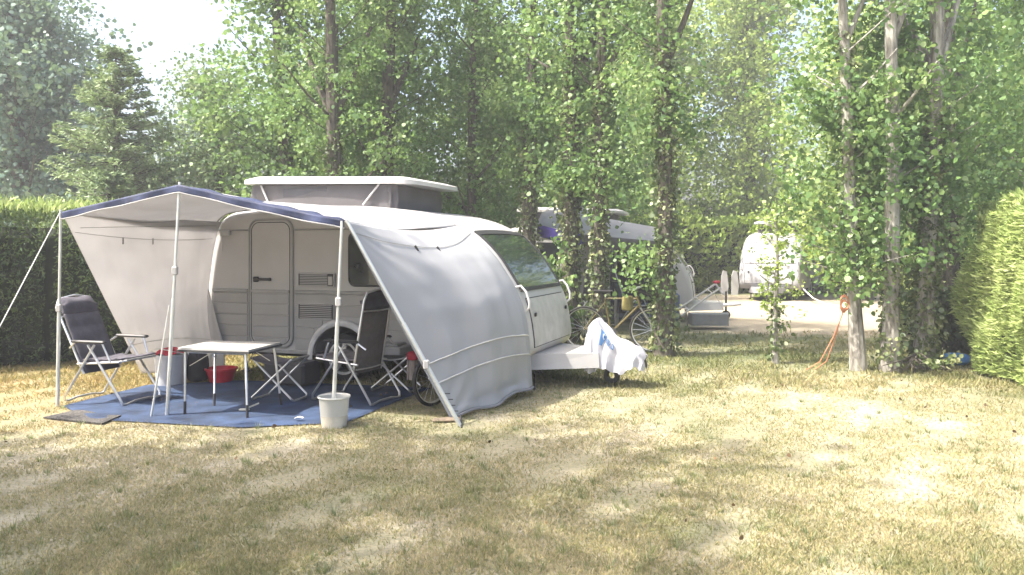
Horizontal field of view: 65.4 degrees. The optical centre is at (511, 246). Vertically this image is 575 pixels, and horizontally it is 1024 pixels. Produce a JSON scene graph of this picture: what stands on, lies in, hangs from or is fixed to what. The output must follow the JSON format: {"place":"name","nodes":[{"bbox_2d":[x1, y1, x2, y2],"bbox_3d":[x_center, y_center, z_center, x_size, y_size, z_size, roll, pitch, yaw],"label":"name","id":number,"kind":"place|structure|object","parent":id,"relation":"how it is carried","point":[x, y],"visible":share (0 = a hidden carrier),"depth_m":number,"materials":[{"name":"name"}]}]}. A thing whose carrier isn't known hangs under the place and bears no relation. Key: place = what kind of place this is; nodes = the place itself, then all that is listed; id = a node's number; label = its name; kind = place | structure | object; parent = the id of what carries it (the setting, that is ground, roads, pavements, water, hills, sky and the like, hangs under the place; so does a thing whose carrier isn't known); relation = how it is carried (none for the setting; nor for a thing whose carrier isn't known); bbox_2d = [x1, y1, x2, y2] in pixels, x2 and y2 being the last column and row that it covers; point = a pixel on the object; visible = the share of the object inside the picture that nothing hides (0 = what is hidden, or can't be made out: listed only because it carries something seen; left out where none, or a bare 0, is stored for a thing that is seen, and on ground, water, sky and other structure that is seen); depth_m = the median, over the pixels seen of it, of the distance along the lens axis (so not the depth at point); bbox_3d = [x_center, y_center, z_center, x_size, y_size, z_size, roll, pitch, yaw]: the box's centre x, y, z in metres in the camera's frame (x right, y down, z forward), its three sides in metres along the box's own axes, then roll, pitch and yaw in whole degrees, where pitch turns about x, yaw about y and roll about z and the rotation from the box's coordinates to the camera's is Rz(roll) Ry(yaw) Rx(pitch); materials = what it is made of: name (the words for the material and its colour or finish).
{"place":"outdoors","nodes":[
{"label":"outdoors","id":0,"kind":"place"},
{"bbox_2d":[239,403,258,410],"bbox_3d":[-2.559,1.566,7.795,0.091,0.047,0.232,0,0,41],"label":"hand brush","id":1,"kind":"object","parent":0,"point":[242,409],"visible":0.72,"depth_m":7.75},
{"bbox_2d":[0,292,1023,574],"bbox_3d":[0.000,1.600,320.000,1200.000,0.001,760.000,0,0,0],"label":"ground","id":2,"kind":"structure","parent":0,"point":[818,318],"depth_m":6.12,"materials":[{"name":"green plant"}]},
{"bbox_2d":[0,0,117,196],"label":"oak tree","id":3,"kind":"object","parent":2,"relation":"on","point":[82,23],"visible":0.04,"depth_m":27.38,"materials":[{"name":"green plant"}]},
{"bbox_2d":[43,410,120,423],"bbox_3d":[-3.954,1.584,7.431,0.731,0.028,0.338,0,0,21],"label":"doormat","id":4,"kind":"object","parent":2,"relation":"on","point":[77,415],"visible":0.98,"depth_m":7.38,"materials":[{"name":"beige fabric"}]},
{"bbox_2d":[0,0,196,226],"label":"oak tree","id":5,"kind":"object","parent":2,"relation":"on","point":[19,134],"visible":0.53,"depth_m":21.01,"materials":[{"name":"green plant"}]},
{"bbox_2d":[63,169,138,224],"bbox_3d":[-7.884,0.052,15.703,2.240,3.196,2.314,0,0,28],"label":"fir tree","id":6,"kind":"object","parent":2,"relation":"on","point":[105,180],"visible":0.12,"depth_m":15.48,"materials":[{"name":"green plant"}]},
{"bbox_2d":[20,43,186,227],"bbox_3d":[-8.616,-1.375,17.228,3.875,6.050,3.940,0,0,38],"label":"fir tree","id":7,"kind":"object","parent":2,"relation":"on","point":[115,145],"visible":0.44,"depth_m":16.98,"materials":[{"name":"green plant"}]},
{"bbox_2d":[0,191,233,365],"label":"conifer hedge","id":8,"kind":"object","parent":2,"relation":"on","point":[28,328],"visible":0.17,"depth_m":10.78,"materials":[{"name":"green plant"}]},
{"bbox_2d":[125,94,262,194],"bbox_3d":[-11.867,-2.490,31.994,8.260,8.300,7.842,0,0,-26],"label":"broadleaf tree","id":9,"kind":"object","parent":2,"relation":"on","point":[184,133],"visible":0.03,"depth_m":31.03,"materials":[{"name":"green plant"}]},
{"bbox_2d":[187,353,208,381],"bbox_3d":[-3.723,1.415,9.418,0.272,0.346,0.256,0,0,0],"label":"duffel bag","id":10,"kind":"object","parent":2,"relation":"on","point":[196,371],"visible":0.85,"depth_m":9.32,"materials":[{"name":"black fabric"}]},
{"bbox_2d":[131,43,298,197],"bbox_3d":[-6.513,-1.560,18.338,4.178,6.441,4.494,0,0,-33],"label":"broadleaf tree","id":11,"kind":"object","parent":2,"relation":"on","point":[194,162],"visible":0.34,"depth_m":17.87,"materials":[{"name":"green plant"}]},
{"bbox_2d":[63,380,429,426],"bbox_3d":[-2.754,1.582,8.253,3.294,0.028,2.256,0,0,12],"label":"ground mat","id":12,"kind":"object","parent":2,"relation":"on","point":[269,410],"visible":0.86,"depth_m":8.04,"materials":[{"name":"blue fabric"}]},
{"bbox_2d":[55,294,160,405],"bbox_3d":[-4.212,1.043,8.299,0.894,1.092,0.635,0,0,17],"label":"recliner chair","id":13,"kind":"object","parent":12,"relation":"on","point":[90,341],"visible":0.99,"depth_m":8.31,"materials":[{"name":"fabric"}]},
{"bbox_2d":[151,348,188,385],"bbox_3d":[-3.967,1.377,9.259,0.402,0.446,0.394,0,0,0],"label":"waste bin","id":14,"kind":"object","parent":12,"relation":"on","point":[177,374],"visible":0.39,"depth_m":9.12,"materials":[{"name":"white plastic"}]},
{"bbox_2d":[156,347,183,355],"bbox_3d":[-3.963,1.204,9.259,0.332,0.093,0.332,0,0,0],"label":"cloth","id":15,"kind":"object","parent":14,"relation":"in","point":[165,352],"visible":0.47,"depth_m":9.19,"materials":[{"name":"red fabric"}]},
{"bbox_2d":[204,365,237,382],"bbox_3d":[-3.442,1.508,9.434,0.374,0.160,0.374,0,0,0],"label":"washing up bowl","id":16,"kind":"object","parent":12,"relation":"on","point":[225,373],"visible":0.94,"depth_m":9.32,"materials":[{"name":"red plastic"}]},
{"bbox_2d":[176,340,282,417],"bbox_3d":[-2.758,1.275,7.782,0.802,0.630,0.686,0,0,12],"label":"folding table","id":17,"kind":"object","parent":12,"relation":"on","point":[215,347],"visible":1,"depth_m":7.62,"materials":[{"name":"laminate"}]},
{"bbox_2d":[251,353,309,400],"bbox_3d":[-2.420,1.361,8.320,0.482,0.449,0.382,0,0,15],"label":"folding stool","id":18,"kind":"object","parent":12,"relation":"on","point":[269,356],"visible":0.94,"depth_m":8.25,"materials":[{"name":"metal"}]},
{"bbox_2d":[264,359,319,385],"bbox_3d":[-2.550,1.450,9.250,0.550,0.260,0.360,0,0,20],"label":"crate","id":19,"kind":"object","parent":12,"relation":"on","point":[306,372],"visible":0.71,"depth_m":9.09,"materials":[{"name":"grey plastic"}]},
{"bbox_2d":[311,288,400,405],"bbox_3d":[-1.625,1.004,8.322,0.755,1.169,0.635,0,0,26],"label":"recliner chair","id":20,"kind":"object","parent":12,"relation":"on","point":[367,355],"visible":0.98,"depth_m":8.19,"materials":[{"name":"fabric"}]},
{"bbox_2d":[371,355,420,392],"bbox_3d":[-1.280,1.380,8.850,0.482,0.409,0.362,0,0,20],"label":"side table","id":21,"kind":"object","parent":12,"relation":"on","point":[392,358],"visible":0.53,"depth_m":8.75,"materials":[{"name":"metal"}]},
{"bbox_2d":[384,341,410,355],"bbox_3d":[-1.340,1.121,8.840,0.360,0.122,0.280,0,0,20],"label":"storage box","id":22,"kind":"object","parent":21,"relation":"on","point":[399,348],"visible":0.5,"depth_m":8.71,"materials":[{"name":"grey plastic"}]},
{"bbox_2d":[159,0,380,197],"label":"broadleaf tree","id":23,"kind":"object","parent":2,"relation":"on","point":[284,152],"visible":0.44,"depth_m":16.58,"materials":[{"name":"green plant"}]},
{"bbox_2d":[207,100,353,196],"bbox_3d":[-8.143,-2.649,30.195,7.228,8.618,7.974,0,0,-39],"label":"broadleaf tree","id":24,"kind":"object","parent":2,"relation":"on","point":[256,163],"depth_m":29.25,"materials":[{"name":"green plant"}]},
{"bbox_2d":[317,393,350,428],"bbox_3d":[-1.589,1.463,7.117,0.292,0.274,0.292,0,0,0],"label":"bucket","id":25,"kind":"object","parent":2,"relation":"on","point":[333,412],"visible":0.95,"depth_m":7.02,"materials":[{"name":"plastic"}]},
{"bbox_2d":[237,0,442,177],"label":"poplar tree","id":26,"kind":"object","parent":2,"relation":"on","point":[331,107],"visible":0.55,"depth_m":14.07,"materials":[{"name":"green plant"}]},
{"bbox_2d":[283,0,480,187],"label":"poplar tree","id":27,"kind":"object","parent":2,"relation":"on","point":[389,88],"visible":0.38,"depth_m":14.93,"materials":[{"name":"green plant"}]},
{"bbox_2d":[269,0,504,212],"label":"broadleaf tree","id":28,"kind":"object","parent":2,"relation":"on","point":[356,26],"visible":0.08,"depth_m":19.11,"materials":[{"name":"green plant"}]},
{"bbox_2d":[209,176,619,382],"bbox_3d":[-1.095,0.347,9.991,5.355,2.505,1.863,0,0,20],"label":"touring caravan","id":29,"kind":"object","parent":2,"relation":"on","point":[273,278],"visible":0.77,"depth_m":9.62,"materials":[{"name":"beige paint"}]},
{"bbox_2d":[0,182,534,427],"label":"awning","id":30,"kind":"object","parent":29,"relation":"attached to","point":[451,295],"visible":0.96,"depth_m":8.12,"materials":[{"name":"white fabric"}]},
{"bbox_2d":[248,218,293,347],"bbox_3d":[-2.951,0.440,9.712,0.658,1.578,0.062,0,0,20],"label":"door","id":31,"kind":"structure","parent":29,"relation":"in","point":[270,240],"depth_m":9.71,"materials":[{"name":"beige paint"}]},
{"bbox_2d":[283,187,326,197],"bbox_3d":[-2.546,-0.670,9.797,0.620,0.110,0.006,0,0,20],"label":"mesh window","id":32,"kind":"structure","parent":29,"relation":"in","point":[290,192],"depth_m":9.82,"materials":[{"name":"grey fabric"}]},
{"bbox_2d":[348,233,378,286],"bbox_3d":[-1.413,0.140,9.168,1.088,0.648,0.028,0,0,20],"label":"side window","id":33,"kind":"structure","parent":29,"relation":"in","point":[360,274],"depth_m":9.30,"materials":[{"name":"grey glass"}]},
{"bbox_2d":[474,230,560,291],"bbox_3d":[0.099,0.145,9.590,0.576,0.701,1.520,0,0,20],"label":"window frame","id":34,"kind":"structure","parent":29,"relation":"in","point":[479,232],"depth_m":9.27,"materials":[{"name":"rubber"}]},
{"bbox_2d":[482,234,557,286],"bbox_3d":[0.116,0.153,9.584,0.490,0.614,1.460,0,0,20],"label":"front window","id":35,"kind":"structure","parent":29,"relation":"in","point":[528,266],"depth_m":9.51,"materials":[{"name":"clear glass"}]},
{"bbox_2d":[583,318,647,374],"bbox_3d":[1.207,1.132,9.195,0.716,0.624,0.608,0,0,20],"label":"hitch cover","id":36,"kind":"object","parent":29,"relation":"on","point":[619,355],"visible":0.98,"depth_m":9.03,"materials":[{"name":"white fabric"}]},
{"bbox_2d":[412,361,440,405],"bbox_3d":[-0.635,1.205,8.307,0.529,0.790,1.170,0,0,22],"label":"bicycle","id":37,"kind":"object","parent":2,"relation":"on","point":[420,399],"visible":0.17,"depth_m":7.86,"materials":[{"name":"rubber"}]},
{"bbox_2d":[407,360,416,379],"bbox_3d":[-1.047,1.277,8.344,0.110,0.230,0.051,0,0,0],"label":"towel","id":38,"kind":"object","parent":37,"relation":"hanging from","point":[411,365],"visible":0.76,"depth_m":8.34,"materials":[{"name":"white fabric"}]},
{"bbox_2d":[407,351,417,359],"bbox_3d":[-1.039,1.136,8.332,0.126,0.094,0.100,0,0,0],"label":"pouch","id":39,"kind":"object","parent":38,"relation":"on","point":[411,355],"visible":0.85,"depth_m":8.29,"materials":[{"name":"red fabric"}]},
{"bbox_2d":[432,417,459,422],"bbox_3d":[-0.601,1.580,7.288,0.260,0.035,0.090,0,0,-12],"label":"wooden board","id":40,"kind":"object","parent":2,"relation":"on","point":[446,419],"visible":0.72,"depth_m":7.26,"materials":[{"name":"beige wood"}]},
{"bbox_2d":[360,0,552,225],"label":"poplar tree","id":41,"kind":"object","parent":2,"relation":"on","point":[469,173],"visible":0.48,"depth_m":15.56,"materials":[{"name":"green plant"}]},
{"bbox_2d":[396,4,612,228],"bbox_3d":[-0.348,-2.596,20.416,7.138,8.512,5.681,0,0,19],"label":"broadleaf tree","id":42,"kind":"object","parent":2,"relation":"on","point":[508,215],"visible":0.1,"depth_m":19.83,"materials":[{"name":"green plant"}]},
{"bbox_2d":[4,369,1016,539],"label":"fallen leaves","id":43,"kind":"object","parent":2,"relation":"on","point":[741,537],"visible":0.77,"depth_m":6.52,"materials":[{"name":"brown plant"}]},
{"bbox_2d":[442,0,606,255],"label":"poplar tree","id":44,"kind":"object","parent":2,"relation":"on","point":[530,220],"visible":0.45,"depth_m":14.58,"materials":[{"name":"green plant"}]},
{"bbox_2d":[542,236,583,335],"bbox_3d":[0.472,0.740,12.840,1.232,1.841,1.256,0,0,20],"label":"leafy shrub","id":45,"kind":"object","parent":2,"relation":"on","point":[559,273],"visible":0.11,"depth_m":12.70,"materials":[{"name":"green plant"}]},
{"bbox_2d":[488,0,640,343],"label":"poplar tree","id":46,"kind":"object","parent":2,"relation":"on","point":[570,221],"visible":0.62,"depth_m":13.32,"materials":[{"name":"green plant"}]},
{"bbox_2d":[492,47,699,258],"bbox_3d":[2.064,-2.249,24.481,7.438,7.818,7.201,0,0,0],"label":"broadleaf tree","id":47,"kind":"object","parent":2,"relation":"on","point":[633,214],"visible":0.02,"depth_m":23.50,"materials":[{"name":"green plant"}]},
{"bbox_2d":[537,207,656,324],"bbox_3d":[1.821,0.354,15.696,2.724,2.492,2.844,0,0,0],"label":"awning","id":48,"kind":"object","parent":2,"relation":"on","point":[635,233],"visible":0.42,"depth_m":16.18,"materials":[{"name":"white fabric"}]},
{"bbox_2d":[496,0,699,334],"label":"poplar tree","id":49,"kind":"object","parent":2,"relation":"on","point":[596,183],"visible":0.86,"depth_m":12.81,"materials":[{"name":"green plant"}]},
{"bbox_2d":[567,286,655,352],"bbox_3d":[1.620,1.097,12.175,1.721,1.006,0.556,0,0,14],"label":"bicycle","id":50,"kind":"object","parent":2,"relation":"on","point":[622,321],"visible":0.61,"depth_m":12.15,"materials":[{"name":"metal"}]},
{"bbox_2d":[622,296,633,310],"bbox_3d":[1.732,0.842,11.954,0.177,0.228,0.104,0,0,0],"label":"cloth bag","id":51,"kind":"object","parent":50,"relation":"hanging from","point":[627,303],"visible":0.91,"depth_m":11.91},
{"bbox_2d":[511,207,740,320],"bbox_3d":[2.383,0.347,18.089,5.429,2.505,1.838,0,0,14],"label":"touring caravan","id":52,"kind":"object","parent":2,"relation":"on","point":[684,283],"visible":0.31,"depth_m":17.26,"materials":[{"name":"metal"}]},
{"bbox_2d":[536,242,558,264],"bbox_3d":[0.601,0.150,17.597,0.900,0.500,0.020,0,0,14],"label":"side window","id":53,"kind":"structure","parent":52,"relation":"in","point":[550,248],"depth_m":17.53,"materials":[{"name":"glass"}]},
{"bbox_2d":[610,270,652,326],"bbox_3d":[2.399,1.032,16.127,0.793,1.138,0.635,0,0,-10],"label":"recliner chair","id":54,"kind":"object","parent":2,"relation":"on","point":[617,289],"visible":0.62,"depth_m":16.02,"materials":[{"name":"fabric"}]},
{"bbox_2d":[619,293,679,319],"bbox_3d":[2.893,1.250,16.967,1.300,0.550,0.500,0,0,8],"label":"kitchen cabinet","id":55,"kind":"object","parent":2,"relation":"on","point":[621,315],"visible":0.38,"depth_m":16.73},
{"bbox_2d":[544,0,763,356],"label":"poplar tree","id":56,"kind":"object","parent":2,"relation":"on","point":[665,147],"visible":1,"depth_m":11.62,"materials":[{"name":"green plant"}]},
{"bbox_2d":[586,0,756,235],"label":"broadleaf tree","id":57,"kind":"object","parent":2,"relation":"on","point":[684,206],"visible":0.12,"depth_m":29.04,"materials":[{"name":"green plant"}]},
{"bbox_2d":[676,280,723,325],"bbox_3d":[3.490,1.134,15.476,0.951,0.965,0.962,0,0,-40],"label":"bicycle rack","id":58,"kind":"object","parent":2,"relation":"on","point":[687,310],"visible":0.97,"depth_m":15.42,"materials":[{"name":"white metal"}]},
{"bbox_2d":[688,312,728,325],"bbox_3d":[3.892,1.410,15.624,0.793,0.220,0.483,0,0,4],"label":"hitch tray","id":59,"kind":"object","parent":58,"relation":"on","point":[708,318],"visible":1,"depth_m":15.39,"materials":[{"name":"grey metal"}]},
{"bbox_2d":[721,270,728,294],"bbox_3d":[7.118,1.190,26.667,0.250,0.820,0.060,0,0,0],"label":"white board","id":60,"kind":"object","parent":2,"relation":"on","point":[724,283],"visible":1,"depth_m":26.64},
{"bbox_2d":[731,270,738,294],"bbox_3d":[7.459,1.190,26.667,0.250,0.820,0.060,0,0,0],"label":"white board","id":61,"kind":"object","parent":2,"relation":"on","point":[734,284],"visible":1,"depth_m":26.64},
{"bbox_2d":[673,0,834,225],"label":"broadleaf tree","id":62,"kind":"object","parent":2,"relation":"on","point":[754,61],"visible":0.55,"depth_m":29.98,"materials":[{"name":"green plant"}]},
{"bbox_2d":[620,212,907,292],"bbox_3d":[8.985,0.199,28.164,14.909,2.991,3.768,0,0,0],"label":"laurel hedge","id":63,"kind":"object","parent":2,"relation":"on","point":[714,248],"visible":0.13,"depth_m":27.32,"materials":[{"name":"green plant"}]},
{"bbox_2d":[739,220,820,301],"bbox_3d":[8.533,0.347,25.432,1.838,2.505,5.429,0,0,29],"label":"touring caravan","id":64,"kind":"object","parent":2,"relation":"on","point":[750,277],"visible":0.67,"depth_m":24.29,"materials":[{"name":"white paint"}]},
{"bbox_2d":[745,242,797,261],"bbox_3d":[7.896,0.153,24.282,1.460,0.614,0.490,0,0,29],"label":"front window","id":65,"kind":"structure","parent":64,"relation":"in","point":[758,247],"depth_m":24.36,"materials":[{"name":"white glass"}]},
{"bbox_2d":[744,240,798,263],"bbox_3d":[7.904,0.145,24.298,1.520,0.701,0.576,0,0,29],"label":"window frame","id":66,"kind":"structure","parent":64,"relation":"in","point":[762,240],"depth_m":24.38,"materials":[{"name":"white plastic"}]},
{"bbox_2d":[741,196,828,363],"bbox_3d":[3.762,0.481,10.881,1.124,2.357,0.836,0,0,30],"label":"young tree","id":67,"kind":"object","parent":2,"relation":"on","point":[776,311],"visible":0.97,"depth_m":10.93,"materials":[{"name":"green plant"}]},
{"bbox_2d":[802,287,844,306],"bbox_3d":[8.636,1.409,22.418,0.306,0.419,2.761,0,0,-4],"label":"hose","id":68,"kind":"object","parent":2,"relation":"on","point":[817,299],"visible":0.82,"depth_m":22.43,"materials":[{"name":"white plastic"}]},
{"bbox_2d":[805,294,849,370],"bbox_3d":[4.046,1.099,10.254,0.546,0.994,0.165,0,0,17],"label":"rope","id":69,"kind":"object","parent":2,"relation":"on","point":[844,309],"visible":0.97,"depth_m":10.20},
{"bbox_2d":[720,0,977,370],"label":"poplar tree","id":70,"kind":"object","parent":2,"relation":"on","point":[854,274],"visible":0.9,"depth_m":10.30,"materials":[{"name":"green plant"}]},
{"bbox_2d":[747,0,1014,300],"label":"broadleaf tree","id":71,"kind":"object","parent":2,"relation":"on","point":[819,240],"visible":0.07,"depth_m":24.07,"materials":[{"name":"green plant"}]},
{"bbox_2d":[792,0,999,372],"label":"poplar tree","id":72,"kind":"object","parent":2,"relation":"on","point":[890,168],"visible":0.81,"depth_m":10.15,"materials":[{"name":"green plant"}]},
{"bbox_2d":[792,0,1023,288],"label":"broadleaf tree","id":73,"kind":"object","parent":2,"relation":"on","point":[963,10],"visible":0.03,"depth_m":18.29,"materials":[{"name":"green plant"}]},
{"bbox_2d":[870,340,963,372],"bbox_3d":[5.120,1.436,10.132,1.022,0.447,1.350,0,0,20],"label":"ground ivy","id":74,"kind":"object","parent":2,"relation":"on","point":[917,357],"visible":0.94,"depth_m":9.99,"materials":[{"name":"green plant"}]},
{"bbox_2d":[820,0,1023,347],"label":"poplar tree","id":75,"kind":"object","parent":2,"relation":"on","point":[949,274],"visible":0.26,"depth_m":12.57,"materials":[{"name":"green plant"}]},
{"bbox_2d":[834,0,1023,369],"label":"poplar tree","id":76,"kind":"object","parent":2,"relation":"on","point":[925,315],"visible":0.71,"depth_m":10.40,"materials":[{"name":"green plant"}]},
{"bbox_2d":[877,232,991,333],"bbox_3d":[8.839,0.628,15.009,4.136,1.987,1.621,0,0,-13],"label":"conifer hedge","id":77,"kind":"object","parent":2,"relation":"on","point":[907,289],"visible":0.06,"depth_m":14.46,"materials":[{"name":"green plant"}]},
{"bbox_2d":[900,276,980,353],"bbox_3d":[6.261,1.028,11.407,1.454,1.264,1.331,0,0,-16],"label":"conifer shrub","id":78,"kind":"object","parent":2,"relation":"on","point":[956,341],"visible":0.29,"depth_m":11.23,"materials":[{"name":"green plant"}]},
{"bbox_2d":[860,0,1023,284],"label":"broadleaf tree","id":79,"kind":"object","parent":2,"relation":"on","point":[1015,44],"visible":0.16,"depth_m":14.22,"materials":[{"name":"green plant"}]},
{"bbox_2d":[943,352,969,364],"bbox_3d":[5.998,1.517,10.813,0.403,0.166,0.290,0,0,0],"label":"plastic sheet","id":80,"kind":"object","parent":2,"relation":"on","point":[965,359],"visible":0.45,"depth_m":10.70,"materials":[{"name":"blue plastic"}]},
{"bbox_2d":[947,187,1023,386],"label":"conifer hedge","id":81,"kind":"object","parent":2,"relation":"on","point":[994,324],"visible":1,"depth_m":9.52,"materials":[{"name":"green plant"}]},
{"bbox_2d":[55,0,1023,215],"label":"sky","id":82,"kind":"structure","parent":0,"point":[171,25],"materials":[{"name":"white"}]},
{"bbox_2d":[581,273,591,325],"bbox_3d":[1.268,1.017,15.150,0.755,1.168,0.635,0,0,-20],"label":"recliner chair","id":83,"kind":"object","parent":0,"point":[585,290],"visible":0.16,"depth_m":15.28,"materials":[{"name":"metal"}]}
]}

